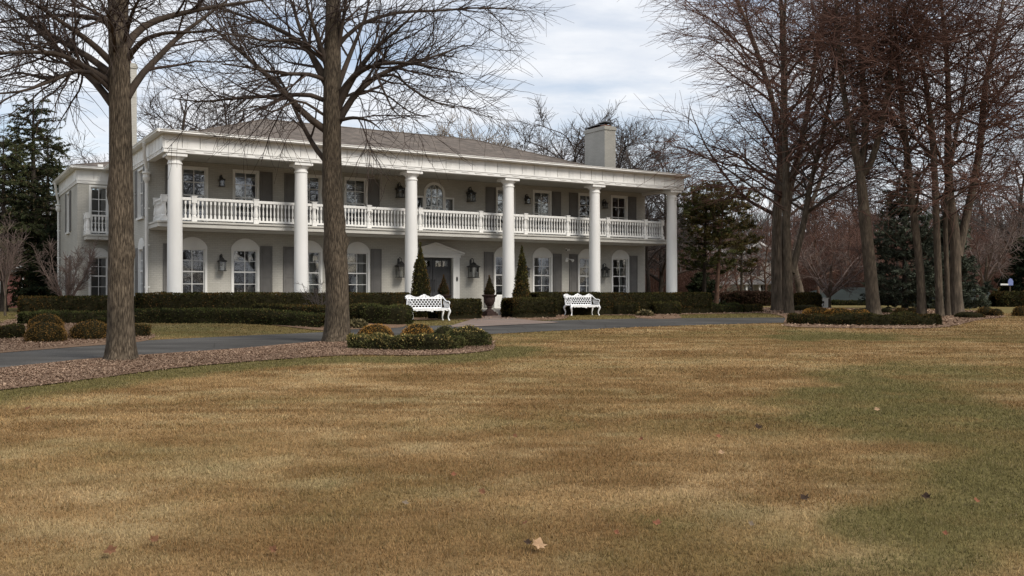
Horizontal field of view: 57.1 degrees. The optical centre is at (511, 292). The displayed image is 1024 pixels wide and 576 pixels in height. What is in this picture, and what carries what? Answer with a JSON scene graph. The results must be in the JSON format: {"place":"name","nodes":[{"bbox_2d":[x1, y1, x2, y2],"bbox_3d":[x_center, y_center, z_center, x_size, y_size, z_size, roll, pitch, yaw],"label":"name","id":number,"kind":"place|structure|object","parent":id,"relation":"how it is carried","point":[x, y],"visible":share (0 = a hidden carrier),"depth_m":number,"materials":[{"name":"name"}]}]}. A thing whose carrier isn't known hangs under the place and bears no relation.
{"place":"outdoors","nodes":[
{"label":"outdoors","id":0,"kind":"place"},
{"bbox_2d":[0,318,784,366],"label":"driveway","id":1,"kind":"structure","parent":0,"point":[16,358],"depth_m":25.50,"materials":[{"name":"asphalt"}]},
{"bbox_2d":[451,315,555,326],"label":"brick path","id":2,"kind":"structure","parent":0,"point":[491,320],"depth_m":34.03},
{"bbox_2d":[482,275,497,315],"bbox_3d":[-0.955,0.117,39.711,0.640,1.765,0.640,0,0,-31],"label":"planter urn","id":3,"kind":"object","parent":2,"relation":"on","point":[489,296],"visible":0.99,"depth_m":39.55,"materials":[{"name":"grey stone"}]},
{"bbox_2d":[0,305,1023,575],"bbox_3d":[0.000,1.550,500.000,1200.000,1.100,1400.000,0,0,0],"label":"ground","id":4,"kind":"structure","parent":0,"point":[612,571],"depth_m":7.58,"materials":[{"name":"brown plant"}]},
{"bbox_2d":[0,210,32,315],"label":"ornamental tree","id":5,"kind":"object","parent":4,"relation":"on","point":[7,269],"visible":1,"depth_m":40.05,"materials":[{"name":"brown plant"}]},
{"bbox_2d":[0,136,53,311],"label":"conifer","id":6,"kind":"object","parent":4,"relation":"on","point":[20,179],"visible":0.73,"depth_m":49.84,"materials":[{"name":"green plant"}]},
{"bbox_2d":[0,93,72,293],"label":"conifer","id":7,"kind":"object","parent":4,"relation":"on","point":[51,171],"visible":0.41,"depth_m":51.76,"materials":[{"name":"green plant"}]},
{"bbox_2d":[16,223,57,304],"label":"conifer","id":8,"kind":"object","parent":4,"relation":"on","point":[39,290],"visible":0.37,"depth_m":49.37,"materials":[{"name":"green plant"}]},
{"bbox_2d":[7,139,70,307],"bbox_3d":[-27.562,-3.600,56.119,6.214,11.753,5.749,0,0,0],"label":"conifer","id":9,"kind":"object","parent":4,"relation":"on","point":[16,295],"visible":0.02,"depth_m":55.62,"materials":[{"name":"green plant"}]},
{"bbox_2d":[41,127,108,213],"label":"bare tree","id":10,"kind":"object","parent":4,"relation":"on","point":[84,158],"visible":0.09,"depth_m":74.04,"materials":[{"name":"brown plant"}]},
{"bbox_2d":[0,320,153,352],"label":"mulch bed","id":11,"kind":"object","parent":4,"relation":"on","point":[63,345],"visible":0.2,"depth_m":23.65,"materials":[{"name":"wood"}]},
{"bbox_2d":[0,323,25,338],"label":"hedge","id":12,"kind":"object","parent":11,"relation":"on","point":[13,330],"visible":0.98,"depth_m":24.85,"materials":[{"name":"green plant"}]},
{"bbox_2d":[23,321,67,341],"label":"shrub","id":13,"kind":"object","parent":11,"relation":"on","point":[44,331],"visible":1,"depth_m":24.18,"materials":[{"name":"green plant"}]},
{"bbox_2d":[26,313,64,328],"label":"shrub","id":14,"kind":"object","parent":11,"relation":"on","point":[51,318],"visible":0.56,"depth_m":26.52,"materials":[{"name":"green plant"}]},
{"bbox_2d":[16,309,106,324],"bbox_3d":[-13.945,0.767,30.042,3.407,0.527,1.021,0,0,-33],"label":"hedge","id":15,"kind":"object","parent":11,"relation":"on","point":[65,316],"visible":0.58,"depth_m":29.70,"materials":[{"name":"green plant"}]},
{"bbox_2d":[68,319,106,338],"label":"shrub","id":16,"kind":"object","parent":11,"relation":"on","point":[92,329],"visible":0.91,"depth_m":25.17,"materials":[{"name":"green plant"}]},
{"bbox_2d":[137,62,249,140],"bbox_3d":[-21.100,-7.229,61.835,10.446,16.672,11.180,0,0,-25],"label":"bare tree","id":17,"kind":"object","parent":4,"relation":"on","point":[185,110],"visible":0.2,"depth_m":61.32,"materials":[{"name":"brown plant"}]},
{"bbox_2d":[149,52,279,130],"bbox_3d":[-19.300,-7.662,63.805,11.768,17.550,10.996,0,0,0],"label":"bare tree","id":18,"kind":"object","parent":4,"relation":"on","point":[222,102],"visible":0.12,"depth_m":63.04,"materials":[{"name":"brown plant"}]},
{"bbox_2d":[0,342,493,389],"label":"mulch bed","id":19,"kind":"object","parent":4,"relation":"on","point":[106,375],"visible":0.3,"depth_m":18.22,"materials":[{"name":"wood"}]},
{"bbox_2d":[0,0,315,360],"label":"shade tree","id":20,"kind":"object","parent":19,"relation":"on","point":[112,78],"visible":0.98,"depth_m":18.61,"materials":[{"name":"brown plant"}]},
{"bbox_2d":[130,0,572,342],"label":"shade tree","id":21,"kind":"object","parent":19,"relation":"on","point":[330,75],"visible":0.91,"depth_m":24.16,"materials":[{"name":"brown plant"}]},
{"bbox_2d":[357,323,394,334],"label":"shrub","id":22,"kind":"object","parent":19,"relation":"on","point":[371,329],"visible":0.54,"depth_m":24.34,"materials":[{"name":"yellow plant"}]},
{"bbox_2d":[346,332,465,350],"bbox_3d":[-2.474,1.135,21.742,2.812,0.486,1.266,0,0,0],"label":"island hedge","id":23,"kind":"object","parent":19,"relation":"on","point":[407,342],"visible":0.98,"depth_m":21.43,"materials":[{"name":"green plant"}]},
{"bbox_2d":[401,323,433,334],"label":"shrub","id":24,"kind":"object","parent":19,"relation":"on","point":[417,329],"visible":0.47,"depth_m":24.34,"materials":[{"name":"yellow plant"}]},
{"bbox_2d":[445,324,492,346],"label":"shrub","id":25,"kind":"object","parent":19,"relation":"on","point":[473,336],"visible":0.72,"depth_m":22.69,"materials":[{"name":"green plant"}]},
{"bbox_2d":[0,307,1004,388],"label":"bark chippings","id":26,"kind":"object","parent":19,"relation":"on","point":[323,347],"visible":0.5,"depth_m":19.66,"materials":[{"name":"brown wood"}]},
{"bbox_2d":[15,314,482,329],"bbox_3d":[-11.984,1.076,40.826,22.693,0.196,23.361,0,0,0],"label":"mulch bed","id":27,"kind":"object","parent":4,"relation":"on","point":[386,325],"visible":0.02,"depth_m":31.32,"materials":[{"name":"wood"}]},
{"bbox_2d":[30,236,101,295],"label":"ornamental tree","id":28,"kind":"object","parent":27,"relation":"on","point":[78,283],"visible":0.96,"depth_m":39.77,"materials":[{"name":"brown plant"}]},
{"bbox_2d":[17,295,135,314],"bbox_3d":[-16.680,0.533,36.106,4.413,0.934,1.261,0,0,0],"label":"clipped hedge","id":29,"kind":"object","parent":27,"relation":"on","point":[31,303],"visible":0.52,"depth_m":35.68,"materials":[{"name":"green plant"}]},
{"bbox_2d":[134,307,324,326],"bbox_3d":[-9.248,0.809,30.916,6.754,0.712,1.314,0,0,6],"label":"hedge","id":30,"kind":"object","parent":27,"relation":"on","point":[230,315],"visible":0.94,"depth_m":30.61,"materials":[{"name":"green plant"}]},
{"bbox_2d":[134,291,410,310],"bbox_3d":[-8.525,0.464,34.839,10.296,1.072,1.016,0,0,-32],"label":"clipped hedge","id":31,"kind":"object","parent":27,"relation":"on","point":[190,300],"visible":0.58,"depth_m":33.62,"materials":[{"name":"green plant"}]},
{"bbox_2d":[250,303,325,313],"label":"hedge","id":32,"kind":"object","parent":27,"relation":"on","point":[316,308],"visible":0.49,"depth_m":31.84,"materials":[{"name":"green plant"}]},
{"bbox_2d":[349,303,414,323],"bbox_3d":[-4.698,0.710,32.630,2.537,0.777,1.487,0,0,23],"label":"curved hedge","id":33,"kind":"object","parent":27,"relation":"on","point":[375,313],"visible":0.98,"depth_m":32.05,"materials":[{"name":"green plant"}]},
{"bbox_2d":[410,242,430,317],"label":"cone evergreen","id":34,"kind":"object","parent":27,"relation":"on","point":[420,282],"visible":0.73,"depth_m":37.15,"materials":[{"name":"green plant"}]},
{"bbox_2d":[405,294,450,320],"bbox_3d":[-3.048,0.539,33.995,1.585,0.977,0.678,0,0,-30],"label":"garden bench","id":35,"kind":"object","parent":27,"relation":"on","point":[427,308],"visible":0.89,"depth_m":34.10,"materials":[{"name":"white metal"}]},
{"bbox_2d":[427,298,482,319],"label":"block hedge","id":36,"kind":"object","parent":27,"relation":"on","point":[465,308],"visible":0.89,"depth_m":35.40,"materials":[{"name":"green plant"}]},
{"bbox_2d":[52,57,691,314],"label":"mansion","id":37,"kind":"structure","parent":4,"relation":"on","point":[258,229],"depth_m":41.26,"materials":[{"name":"paint"}]},
{"bbox_2d":[88,248,107,297],"bbox_3d":[-19.149,-0.681,43.562,0.880,2.802,0.158,0,0,-32],"label":"window","id":38,"kind":"structure","parent":37,"relation":"in","point":[103,252],"depth_m":43.58,"materials":[{"name":"white paint"}]},
{"bbox_2d":[89,185,108,233],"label":"window","id":39,"kind":"structure","parent":37,"relation":"in","point":[90,186],"depth_m":43.56,"materials":[{"name":"white paint"}]},
{"bbox_2d":[136,167,143,220],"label":"window","id":40,"kind":"structure","parent":37,"relation":"in","point":[140,216],"depth_m":37.65,"materials":[{"name":"white paint"}]},
{"bbox_2d":[138,238,143,292],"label":"window","id":41,"kind":"structure","parent":37,"relation":"in","point":[140,245],"depth_m":37.56,"materials":[{"name":"white paint"}]},
{"bbox_2d":[183,237,206,292],"bbox_3d":[-12.530,-0.731,36.841,1.130,2.902,0.158,0,0,-31],"label":"window","id":42,"kind":"structure","parent":37,"relation":"in","point":[190,243],"depth_m":36.93,"materials":[{"name":"white paint"}]},
{"bbox_2d":[182,166,207,221],"bbox_3d":[-12.458,-3.757,36.854,1.160,2.366,0.210,0,0,-32],"label":"window","id":43,"kind":"structure","parent":37,"relation":"in","point":[205,169],"depth_m":37.01,"materials":[{"name":"glass"}]},
{"bbox_2d":[231,238,258,294],"bbox_3d":[-10.840,-0.731,38.046,1.130,2.902,0.447,0,0,-31],"label":"window","id":44,"kind":"structure","parent":37,"relation":"in","point":[249,245],"depth_m":38.02,"materials":[{"name":"white paint"}]},
{"bbox_2d":[233,169,258,222],"bbox_3d":[-10.736,-3.757,37.909,1.160,2.366,0.210,0,0,-32],"label":"window","id":45,"kind":"structure","parent":37,"relation":"in","point":[245,172],"depth_m":37.96,"materials":[{"name":"white paint"}]},
{"bbox_2d":[307,174,321,225],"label":"window","id":46,"kind":"structure","parent":37,"relation":"in","point":[309,176],"depth_m":39.55,"materials":[{"name":"white paint"}]},
{"bbox_2d":[308,240,322,293],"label":"window","id":47,"kind":"structure","parent":37,"relation":"in","point":[313,247],"depth_m":39.55,"materials":[{"name":"white paint"}]},
{"bbox_2d":[344,177,367,227],"bbox_3d":[-6.780,-3.757,40.486,1.160,2.366,0.470,0,0,-32],"label":"window","id":48,"kind":"structure","parent":37,"relation":"in","point":[357,201],"depth_m":40.58,"materials":[{"name":"glass"}]},
{"bbox_2d":[347,242,369,292],"bbox_3d":[-6.741,-0.731,40.558,1.130,2.902,0.446,0,0,-32],"label":"window","id":49,"kind":"structure","parent":37,"relation":"in","point":[356,248],"depth_m":40.63,"materials":[{"name":"white paint"}]},
{"bbox_2d":[417,182,453,230],"bbox_3d":[-3.517,-3.815,42.347,2.000,2.310,0.145,0,0,-32],"label":"balcony door","id":50,"kind":"structure","parent":37,"relation":"in","point":[423,197],"depth_m":42.42,"materials":[{"name":"white paint"}]},
{"bbox_2d":[433,258,450,297],"bbox_3d":[-3.195,-0.420,42.706,0.898,2.280,0.050,0,0,-32],"label":"door","id":51,"kind":"structure","parent":37,"relation":"in","point":[438,272],"depth_m":42.65,"materials":[{"name":"grey paint"}]},
{"bbox_2d":[494,247,514,307],"bbox_3d":[-0.382,-0.731,44.284,1.130,2.902,0.158,0,0,-32],"label":"window","id":52,"kind":"structure","parent":37,"relation":"in","point":[498,253],"depth_m":44.04,"materials":[{"name":"white paint"}]},
{"bbox_2d":[533,247,551,291],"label":"window","id":53,"kind":"structure","parent":37,"relation":"in","point":[542,253],"depth_m":45.51,"materials":[{"name":"white paint"}]},
{"bbox_2d":[533,190,551,234],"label":"window","id":54,"kind":"structure","parent":37,"relation":"in","point":[535,200],"depth_m":45.59,"materials":[{"name":"glass"}]},
{"bbox_2d":[578,249,588,291],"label":"window","id":55,"kind":"structure","parent":37,"relation":"in","point":[584,254],"depth_m":46.70,"materials":[{"name":"white paint"}]},
{"bbox_2d":[611,195,627,237],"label":"window","id":56,"kind":"structure","parent":37,"relation":"in","point":[625,198],"depth_m":47.95,"materials":[{"name":"white paint"}]},
{"bbox_2d":[611,250,628,292],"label":"window","id":57,"kind":"structure","parent":37,"relation":"in","point":[620,255],"depth_m":47.91,"materials":[{"name":"white paint"}]},
{"bbox_2d":[427,109,507,145],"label":"bare tree","id":58,"kind":"object","parent":4,"relation":"on","point":[445,132],"visible":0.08,"depth_m":68.34,"materials":[{"name":"brown plant"}]},
{"bbox_2d":[5,176,1023,284],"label":"distant woods","id":59,"kind":"object","parent":4,"relation":"on","point":[762,216],"visible":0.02,"depth_m":129.62,"materials":[{"name":"plant"}]},
{"bbox_2d":[518,315,567,319],"bbox_3d":[1.039,1.004,42.226,3.087,0.054,13.720,0,0,0],"label":"mulch bed","id":60,"kind":"object","parent":4,"relation":"on","point":[558,317],"visible":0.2,"depth_m":36.45,"materials":[{"name":"gravel"}]},
{"bbox_2d":[511,245,531,297],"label":"cone evergreen","id":61,"kind":"object","parent":60,"relation":"on","point":[521,287],"visible":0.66,"depth_m":39.67,"materials":[{"name":"green plant"}]},
{"bbox_2d":[500,296,557,317],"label":"block hedge","id":62,"kind":"object","parent":60,"relation":"on","point":[526,307],"visible":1,"depth_m":37.22,"materials":[{"name":"green plant"}]},
{"bbox_2d":[563,293,600,315],"bbox_3d":[3.026,0.514,40.833,1.585,0.977,0.678,0,0,-30],"label":"garden bench","id":63,"kind":"object","parent":60,"relation":"on","point":[566,296],"visible":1,"depth_m":40.92,"materials":[{"name":"white metal"}]},
{"bbox_2d":[503,95,664,253],"bbox_3d":[5.683,-6.227,65.363,13.304,14.734,12.422,0,0,-22],"label":"bare tree","id":64,"kind":"object","parent":4,"relation":"on","point":[561,153],"visible":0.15,"depth_m":64.79,"materials":[{"name":"brown plant"}]},
{"bbox_2d":[544,115,663,258],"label":"bare tree","id":65,"kind":"object","parent":4,"relation":"on","point":[620,148],"visible":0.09,"depth_m":75.31,"materials":[{"name":"brown plant"}]},
{"bbox_2d":[560,109,702,273],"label":"bare tree","id":66,"kind":"object","parent":4,"relation":"on","point":[633,143],"visible":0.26,"depth_m":66.09,"materials":[{"name":"brown plant"}]},
{"bbox_2d":[580,118,690,270],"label":"bare tree","id":67,"kind":"object","parent":4,"relation":"on","point":[649,168],"visible":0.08,"depth_m":77.06,"materials":[{"name":"brown plant"}]},
{"bbox_2d":[612,312,750,318],"bbox_3d":[9.193,1.010,49.572,10.679,0.069,23.803,0,0,0],"label":"mulch bed","id":68,"kind":"object","parent":4,"relation":"on","point":[671,316],"visible":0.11,"depth_m":39.56,"materials":[{"name":"wood"}]},
{"bbox_2d":[531,291,711,314],"bbox_3d":[5.123,0.463,43.076,10.275,1.075,1.172,0,0,-32],"label":"clipped hedge","id":69,"kind":"object","parent":68,"relation":"on","point":[696,302],"visible":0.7,"depth_m":42.68,"materials":[{"name":"green plant"}]},
{"bbox_2d":[611,302,639,314],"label":"hedge","id":70,"kind":"object","parent":68,"relation":"on","point":[626,308],"visible":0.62,"depth_m":42.02,"materials":[{"name":"green plant"}]},
{"bbox_2d":[635,158,696,291],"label":"bare tree","id":71,"kind":"object","parent":68,"relation":"on","point":[648,262],"visible":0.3,"depth_m":57.87,"materials":[{"name":"brown plant"}]},
{"bbox_2d":[651,300,681,313],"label":"hedge","id":72,"kind":"object","parent":68,"relation":"on","point":[665,307],"visible":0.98,"depth_m":42.84,"materials":[{"name":"green plant"}]},
{"bbox_2d":[711,301,742,312],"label":"hedge","id":73,"kind":"object","parent":68,"relation":"on","point":[734,307],"visible":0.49,"depth_m":46.15,"materials":[{"name":"green plant"}]},
{"bbox_2d":[618,136,748,291],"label":"bare tree","id":74,"kind":"object","parent":4,"relation":"on","point":[662,285],"visible":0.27,"depth_m":69.79,"materials":[{"name":"brown plant"}]},
{"bbox_2d":[645,230,751,300],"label":"undergrowth","id":75,"kind":"object","parent":4,"relation":"on","point":[683,280],"visible":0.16,"depth_m":81.95,"materials":[{"name":"plant"}]},
{"bbox_2d":[685,271,727,304],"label":"conifer","id":76,"kind":"object","parent":4,"relation":"on","point":[695,285],"visible":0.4,"depth_m":71.59,"materials":[{"name":"green plant"}]},
{"bbox_2d":[665,182,752,291],"bbox_3d":[12.923,-3.369,64.249,5.296,8.845,5.651,0,0,-36],"label":"conifer","id":77,"kind":"object","parent":4,"relation":"on","point":[703,264],"visible":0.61,"depth_m":63.52,"materials":[{"name":"green plant"}]},
{"bbox_2d":[680,179,764,303],"bbox_3d":[13.857,-3.352,62.780,5.510,8.828,5.439,0,0,-29],"label":"conifer","id":78,"kind":"object","parent":4,"relation":"on","point":[717,242],"visible":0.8,"depth_m":62.19,"materials":[{"name":"green plant"}]},
{"bbox_2d":[681,242,802,301],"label":"neighbour house","id":79,"kind":"structure","parent":4,"relation":"on","point":[756,287],"depth_m":111.14,"materials":[{"name":"beige"}]},
{"bbox_2d":[725,214,759,290],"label":"conifer","id":80,"kind":"object","parent":4,"relation":"on","point":[748,264],"visible":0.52,"depth_m":75.82,"materials":[{"name":"green plant"}]},
{"bbox_2d":[719,290,770,305],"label":"bare hedge","id":81,"kind":"object","parent":4,"relation":"on","point":[763,298],"visible":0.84,"depth_m":71.68,"materials":[{"name":"brown plant"}]},
{"bbox_2d":[733,219,791,290],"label":"bare tree","id":82,"kind":"object","parent":4,"relation":"on","point":[766,250],"visible":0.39,"depth_m":91.76,"materials":[{"name":"red plant"}]},
{"bbox_2d":[756,167,858,260],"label":"bare tree","id":83,"kind":"object","parent":4,"relation":"on","point":[802,188],"visible":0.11,"depth_m":121.43,"materials":[{"name":"brown plant"}]},
{"bbox_2d":[740,96,892,292],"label":"bare tree","id":84,"kind":"object","parent":4,"relation":"on","point":[799,286],"visible":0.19,"depth_m":71.00,"materials":[{"name":"brown plant"}]},
{"bbox_2d":[791,202,857,292],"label":"bare tree","id":85,"kind":"object","parent":4,"relation":"on","point":[814,245],"visible":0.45,"depth_m":92.13,"materials":[{"name":"red plant"}]},
{"bbox_2d":[791,226,880,307],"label":"ornamental tree","id":86,"kind":"object","parent":4,"relation":"on","point":[828,290],"visible":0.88,"depth_m":60.84,"materials":[{"name":"brown plant"}]},
{"bbox_2d":[809,203,881,286],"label":"bare tree","id":87,"kind":"object","parent":4,"relation":"on","point":[839,249],"visible":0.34,"depth_m":105.44,"materials":[{"name":"red plant"}]},
{"bbox_2d":[753,307,1001,327],"bbox_3d":[17.995,1.080,47.520,12.413,0.209,34.112,0,0,14],"label":"mulch bed","id":88,"kind":"object","parent":4,"relation":"on","point":[907,326],"visible":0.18,"depth_m":33.24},
{"bbox_2d":[617,0,923,310],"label":"bare tree","id":89,"kind":"object","parent":88,"relation":"on","point":[777,282],"visible":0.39,"depth_m":51.06,"materials":[{"name":"brown plant"}]},
{"bbox_2d":[627,0,962,313],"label":"bare tree","id":90,"kind":"object","parent":88,"relation":"on","point":[790,264],"visible":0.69,"depth_m":44.19,"materials":[{"name":"brown plant"}]},
{"bbox_2d":[793,292,822,306],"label":"hedge","id":91,"kind":"object","parent":88,"relation":"on","point":[809,298],"visible":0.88,"depth_m":60.78,"materials":[{"name":"green plant"}]},
{"bbox_2d":[693,0,1023,314],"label":"bare tree","id":92,"kind":"object","parent":88,"relation":"on","point":[871,281],"visible":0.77,"depth_m":41.54,"materials":[{"name":"brown plant"}]},
{"bbox_2d":[786,310,942,324],"bbox_3d":[12.796,0.918,34.093,5.478,0.591,1.468,0,0,11],"label":"hedge","id":93,"kind":"object","parent":88,"relation":"on","point":[908,317],"visible":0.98,"depth_m":33.65,"materials":[{"name":"green plant"}]},
{"bbox_2d":[786,0,1023,314],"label":"bare tree","id":94,"kind":"object","parent":88,"relation":"on","point":[921,308],"visible":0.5,"depth_m":41.73,"materials":[{"name":"brown plant"}]},
{"bbox_2d":[798,0,1023,315],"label":"bare tree","id":95,"kind":"object","parent":88,"relation":"on","point":[939,305],"visible":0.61,"depth_m":40.95,"materials":[{"name":"brown plant"}]},
{"bbox_2d":[805,0,1023,314],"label":"bare tree","id":96,"kind":"object","parent":88,"relation":"on","point":[957,239],"visible":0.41,"depth_m":42.96,"materials":[{"name":"brown plant"}]},
{"bbox_2d":[816,0,1023,315],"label":"bare tree","id":97,"kind":"object","parent":88,"relation":"on","point":[947,309],"visible":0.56,"depth_m":41.57,"materials":[{"name":"brown plant"}]},
{"bbox_2d":[749,206,1023,293],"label":"undergrowth","id":98,"kind":"object","parent":4,"relation":"on","point":[808,284],"visible":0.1,"depth_m":108.88,"materials":[{"name":"plant"}]},
{"bbox_2d":[805,287,990,300],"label":"garage building","id":99,"kind":"structure","parent":4,"relation":"on","point":[842,294],"depth_m":97.03,"materials":[{"name":"grey"}]},
{"bbox_2d":[857,170,949,308],"bbox_3d":[23.922,-3.316,58.142,5.938,9.369,6.241,0,0,-42],"label":"conifer","id":100,"kind":"object","parent":4,"relation":"on","point":[905,293],"visible":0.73,"depth_m":57.42,"materials":[{"name":"green plant"}]},
{"bbox_2d":[911,212,997,308],"bbox_3d":[27.933,-1.901,60.108,5.658,7.058,5.027,0,0,-43],"label":"conifer","id":101,"kind":"object","parent":4,"relation":"on","point":[968,293],"visible":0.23,"depth_m":59.29,"materials":[{"name":"green plant"}]},
{"bbox_2d":[929,208,1023,297],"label":"ornamental tree","id":102,"kind":"object","parent":4,"relation":"on","point":[994,266],"visible":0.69,"depth_m":65.85,"materials":[{"name":"brown plant"}]},
{"bbox_2d":[958,204,1009,297],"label":"bare tree","id":103,"kind":"object","parent":4,"relation":"on","point":[979,281],"visible":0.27,"depth_m":93.71,"materials":[{"name":"red plant"}]},
{"bbox_2d":[944,152,1023,286],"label":"bare tree","id":104,"kind":"object","parent":4,"relation":"on","point":[980,208],"visible":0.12,"depth_m":118.98,"materials":[{"name":"brown plant"}]},
{"bbox_2d":[954,113,1023,277],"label":"bare tree","id":105,"kind":"object","parent":4,"relation":"on","point":[1020,200],"visible":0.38,"depth_m":83.81,"materials":[{"name":"brown plant"}]},
{"bbox_2d":[971,193,1023,276],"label":"bare tree","id":106,"kind":"object","parent":4,"relation":"on","point":[1008,219],"visible":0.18,"depth_m":107.73,"materials":[{"name":"red plant"}]},
{"bbox_2d":[988,290,1023,306],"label":"hedge","id":107,"kind":"object","parent":4,"relation":"on","point":[1014,298],"visible":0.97,"depth_m":66.15,"materials":[{"name":"green plant"}]},
{"bbox_2d":[993,227,1023,291],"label":"conifer","id":108,"kind":"object","parent":4,"relation":"on","point":[1017,267],"visible":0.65,"depth_m":73.81,"materials":[{"name":"green plant"}]},
{"bbox_2d":[0,0,1023,245],"label":"sky","id":109,"kind":"structure","parent":0,"point":[594,60],"materials":[{"name":"white"}]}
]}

